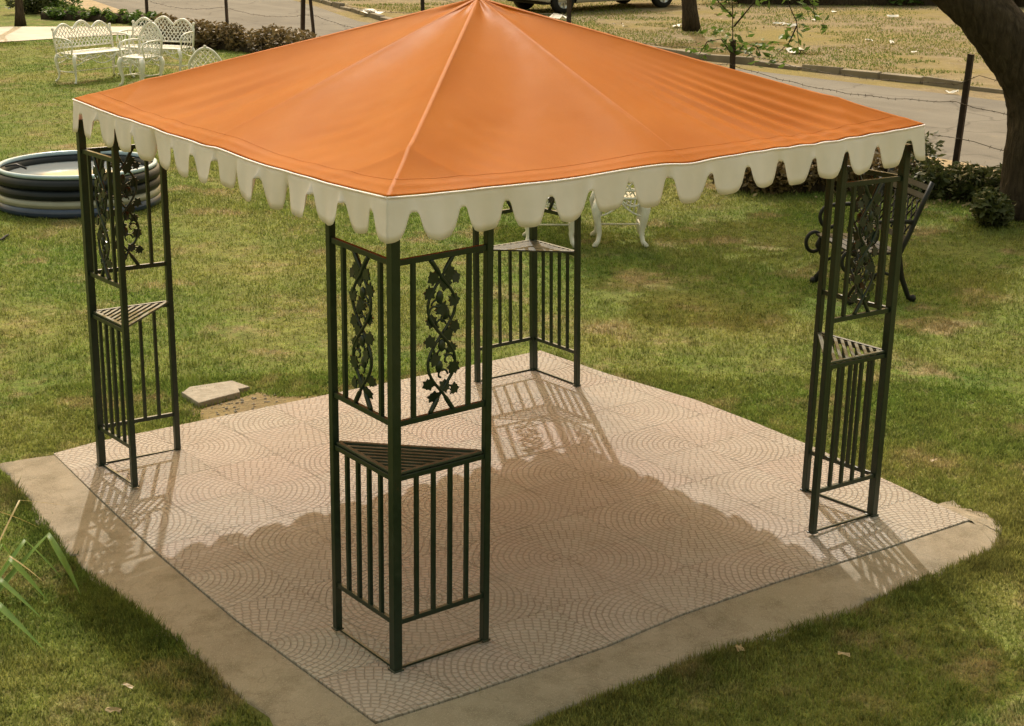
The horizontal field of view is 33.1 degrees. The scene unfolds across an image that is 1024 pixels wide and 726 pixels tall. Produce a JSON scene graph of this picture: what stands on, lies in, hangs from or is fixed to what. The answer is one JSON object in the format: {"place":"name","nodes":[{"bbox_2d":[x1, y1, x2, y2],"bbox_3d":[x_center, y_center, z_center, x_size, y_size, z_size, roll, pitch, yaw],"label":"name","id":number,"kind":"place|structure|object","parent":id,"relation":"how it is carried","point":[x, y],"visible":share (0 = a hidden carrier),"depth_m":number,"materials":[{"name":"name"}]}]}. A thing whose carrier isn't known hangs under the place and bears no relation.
{"place":"outdoors","nodes":[
{"label":"outdoors","id":0,"kind":"place"},
{"bbox_2d":[0,26,143,41],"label":"path","id":1,"kind":"structure","parent":0,"point":[19,33],"depth_m":33.44,"materials":[{"name":"concrete"}]},
{"bbox_2d":[0,0,1023,725],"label":"lawn","id":2,"kind":"structure","parent":0,"point":[20,384],"depth_m":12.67,"materials":[{"name":"plant"}]},
{"bbox_2d":[14,0,26,25],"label":"tree","id":3,"kind":"object","parent":2,"relation":"on","point":[20,19],"visible":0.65,"depth_m":34.77,"materials":[{"name":"brown plant"}]},
{"bbox_2d":[4,0,59,13],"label":"shrub","id":4,"kind":"object","parent":2,"relation":"on","point":[35,7],"visible":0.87,"depth_m":37.47,"materials":[{"name":"green plant"}]},
{"bbox_2d":[0,500,86,649],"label":"strap leaf plant","id":5,"kind":"object","parent":2,"relation":"on","point":[17,565],"visible":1,"depth_m":7.88,"materials":[{"name":"plant"}]},
{"bbox_2d":[40,0,82,11],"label":"shrub","id":6,"kind":"object","parent":2,"relation":"on","point":[61,3],"visible":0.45,"depth_m":38.15,"materials":[{"name":"green plant"}]},
{"bbox_2d":[0,150,160,218],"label":"paddling pool","id":7,"kind":"structure","parent":2,"relation":"on","point":[43,184],"depth_m":16.35,"materials":[{"name":"grey plastic"}]},
{"bbox_2d":[51,20,134,83],"bbox_3d":[-6.396,-4.771,26.328,0.558,0.890,1.151,13,21,38],"label":"garden settee","id":8,"kind":"object","parent":2,"relation":"on","point":[112,50],"visible":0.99,"depth_m":26.32,"materials":[{"name":"white metal"}]},
{"bbox_2d":[40,6,159,25],"bbox_3d":[-8.444,-7.147,35.781,3.628,0.456,0.881,10,19,30],"label":"hedge","id":9,"kind":"object","parent":2,"relation":"on","point":[73,13],"visible":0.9,"depth_m":35.78,"materials":[{"name":"green plant"}]},
{"bbox_2d":[105,707,120,712],"bbox_3d":[-1.575,1.370,6.816,0.060,0.015,0.027,1,16,3],"label":"dry leaf","id":10,"kind":"object","parent":2,"relation":"on","point":[109,709],"visible":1,"depth_m":6.82,"materials":[{"name":"beige plant"}]},
{"bbox_2d":[122,682,133,687],"bbox_3d":[-1.563,1.312,7.022,0.050,0.012,0.020,6,17,19],"label":"dry leaf","id":11,"kind":"object","parent":2,"relation":"on","point":[128,685],"visible":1,"depth_m":7.02,"materials":[{"name":"beige plant"}]},
{"bbox_2d":[117,20,164,85],"bbox_3d":[-5.509,-4.595,25.645,0.519,0.948,0.579,9,18,27],"label":"garden chair","id":12,"kind":"object","parent":2,"relation":"on","point":[141,59],"visible":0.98,"depth_m":25.70,"materials":[{"name":"white metal"}]},
{"bbox_2d":[117,16,194,74],"bbox_3d":[-5.553,-4.955,26.965,1.151,0.890,0.558,5,17,16],"label":"garden settee","id":13,"kind":"object","parent":2,"relation":"on","point":[178,48],"visible":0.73,"depth_m":27.02,"materials":[{"name":"white metal"}]},
{"bbox_2d":[188,45,221,68],"bbox_3d":[-4.006,-3.737,22.724,0.519,0.948,0.579,-2,16,-6],"label":"garden chair","id":14,"kind":"object","parent":2,"relation":"on","point":[197,51],"visible":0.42,"depth_m":22.39,"materials":[{"name":"white metal"}]},
{"bbox_2d":[181,381,249,407],"bbox_3d":[-1.866,0.195,10.905,0.426,0.056,0.357,-11,20,-34],"label":"concrete slab","id":15,"kind":"object","parent":2,"relation":"on","point":[201,396],"depth_m":10.84,"materials":[{"name":"grey concrete"}]},
{"bbox_2d":[143,12,319,52],"bbox_3d":[-4.429,-5.590,29.984,6.762,0.702,1.122,15,22,42],"label":"hedge","id":16,"kind":"object","parent":2,"relation":"on","point":[229,37],"visible":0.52,"depth_m":30.32,"materials":[{"name":"green plant"}]},
{"bbox_2d":[185,392,313,422],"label":"bare soil","id":17,"kind":"structure","parent":2,"relation":"on","point":[246,405],"depth_m":10.72,"materials":[{"name":"brown soil"}]},
{"bbox_2d":[192,395,277,419],"bbox_3d":[-1.696,0.267,10.688,0.611,0.020,0.277,-11,20,-34],"label":"rubble","id":18,"kind":"object","parent":17,"relation":"on","point":[242,401],"visible":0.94,"depth_m":10.72,"materials":[{"name":"stone"}]},
{"bbox_2d":[0,455,1001,725],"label":"concrete apron","id":19,"kind":"object","parent":2,"relation":"on","point":[276,687],"visible":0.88,"depth_m":7.67,"materials":[{"name":"beige concrete"}]},
{"bbox_2d":[54,350,969,723],"bbox_3d":[-0.122,0.683,9.306,3.815,0.075,3.873,-11,20,-34],"label":"paved pad","id":20,"kind":"object","parent":19,"relation":"on","point":[620,508],"visible":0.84,"depth_m":8.78,"materials":[{"name":"beige tile"}]},
{"bbox_2d":[72,0,924,673],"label":"gazebo","id":21,"kind":"object","parent":20,"relation":"on","point":[472,100],"visible":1,"depth_m":7.80,"materials":[{"name":"orange fabric"}]},
{"bbox_2d":[522,177,573,247],"bbox_3d":[0.336,-1.523,15.179,0.519,0.948,0.579,0,16,1],"label":"garden chair","id":22,"kind":"object","parent":2,"relation":"on","point":[570,225],"visible":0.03,"depth_m":15.05,"materials":[{"name":"white metal"}]},
{"bbox_2d":[145,0,1006,169],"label":"wire fence","id":23,"kind":"object","parent":2,"relation":"on","point":[963,105],"visible":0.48,"depth_m":19.21,"materials":[{"name":"metal"}]},
{"bbox_2d":[685,0,829,67],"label":"climbing plant","id":24,"kind":"object","parent":23,"relation":"attached to","point":[786,36],"visible":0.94,"depth_m":21.15,"materials":[{"name":"green plant"}]},
{"bbox_2d":[589,165,650,246],"bbox_3d":[0.950,-1.521,15.175,0.519,0.948,0.579,0,16,0],"label":"garden chair","id":25,"kind":"object","parent":2,"relation":"on","point":[642,214],"visible":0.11,"depth_m":15.03,"materials":[{"name":"white metal"}]},
{"bbox_2d":[735,644,744,650],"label":"dry leaf","id":26,"kind":"object","parent":2,"relation":"on","point":[740,647],"visible":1,"depth_m":7.37,"materials":[{"name":"brown plant"}]},
{"bbox_2d":[708,147,924,194],"bbox_3d":[3.162,-1.929,17.677,2.290,0.575,0.931,-2,16,-6],"label":"hedge","id":27,"kind":"object","parent":2,"relation":"on","point":[814,181],"visible":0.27,"depth_m":17.51,"materials":[{"name":"green plant"}]},
{"bbox_2d":[720,131,945,170],"bbox_3d":[3.365,-2.228,18.557,2.576,0.726,1.251,6,17,20],"label":"hedge","id":28,"kind":"object","parent":2,"relation":"on","point":[930,149],"visible":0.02,"depth_m":18.06,"materials":[{"name":"green plant"}]},
{"bbox_2d":[838,651,849,656],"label":"dry leaf","id":29,"kind":"object","parent":2,"relation":"on","point":[844,653],"visible":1,"depth_m":7.32,"materials":[{"name":"brown plant"}]},
{"bbox_2d":[752,189,969,215],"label":"leaf litter","id":30,"kind":"object","parent":2,"relation":"on","point":[756,190],"visible":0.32,"depth_m":17.06,"materials":[{"name":"brown plant"}]},
{"bbox_2d":[804,167,934,304],"bbox_3d":[2.763,-1.002,13.440,0.734,0.939,0.781,-3,17,-12],"label":"park bench","id":31,"kind":"object","parent":2,"relation":"on","point":[916,214],"visible":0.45,"depth_m":13.23,"materials":[{"name":"black metal"}]},
{"bbox_2d":[907,154,1001,202],"bbox_3d":[4.786,-1.734,17.155,2.570,0.569,0.867,10,19,30],"label":"hedge","id":32,"kind":"object","parent":2,"relation":"on","point":[956,182],"visible":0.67,"depth_m":17.16,"materials":[{"name":"green plant"}]},
{"bbox_2d":[931,0,1023,222],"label":"tree","id":33,"kind":"object","parent":2,"relation":"on","point":[993,31],"visible":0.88,"depth_m":15.86,"materials":[{"name":"brown plant"}]},
{"bbox_2d":[968,186,1015,228],"bbox_3d":[4.447,-1.446,15.972,0.435,0.387,0.744,5,17,15],"label":"shrub","id":34,"kind":"object","parent":2,"relation":"on","point":[992,207],"visible":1,"depth_m":15.78,"materials":[{"name":"green plant"}]},
{"bbox_2d":[60,0,993,170],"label":"verge","id":35,"kind":"structure","parent":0,"point":[86,4],"depth_m":39.35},
{"bbox_2d":[93,0,1006,166],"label":"road","id":36,"kind":"structure","parent":0,"point":[986,127],"depth_m":25.31,"materials":[{"name":"grey asphalt"}]},
{"bbox_2d":[294,0,1023,100],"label":"ground","id":37,"kind":"structure","parent":0,"point":[811,37],"depth_m":34.08,"materials":[{"name":"plant"}]},
{"bbox_2d":[550,13,566,18],"bbox_3d":[0.954,-7.333,36.505,0.247,0.132,0.505,-11,20,-34],"label":"litter scrap","id":38,"kind":"object","parent":37,"relation":"on","point":[556,15],"visible":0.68,"depth_m":36.40,"materials":[{"name":"paper"}]},
{"bbox_2d":[507,0,671,13],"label":"parked car","id":39,"kind":"object","parent":37,"relation":"on","point":[559,6],"visible":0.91,"depth_m":38.37,"materials":[{"name":"paint"}]},
{"bbox_2d":[299,0,989,75],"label":"leaf litter","id":40,"kind":"object","parent":37,"relation":"on","point":[741,25],"visible":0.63,"depth_m":33.90,"materials":[{"name":"brown plant"}]},
{"bbox_2d":[312,0,1002,93],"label":"kerb","id":41,"kind":"structure","parent":37,"relation":"on","point":[887,76],"depth_m":27.67,"materials":[{"name":"concrete"}]},
{"bbox_2d":[359,9,384,13],"bbox_3d":[-3.011,-7.619,37.417,0.500,0.098,0.374,5,17,18],"label":"litter scrap","id":42,"kind":"object","parent":41,"relation":"on","point":[374,10],"visible":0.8,"depth_m":37.41,"materials":[{"name":"paper"}]},
{"bbox_2d":[681,0,700,31],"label":"tree","id":43,"kind":"object","parent":37,"relation":"on","point":[690,19],"visible":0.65,"depth_m":34.25,"materials":[{"name":"brown plant"}]},
{"bbox_2d":[786,47,805,52],"bbox_3d":[5.021,-5.514,30.393,0.342,0.089,0.229,-11,20,-34],"label":"litter scrap","id":44,"kind":"object","parent":37,"relation":"on","point":[800,49],"visible":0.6,"depth_m":30.37,"materials":[{"name":"paper"}]},
{"bbox_2d":[702,0,1023,6],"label":"hedge","id":45,"kind":"object","parent":37,"relation":"on","point":[1019,3],"visible":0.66,"depth_m":40.47,"materials":[{"name":"green plant"}]}
]}

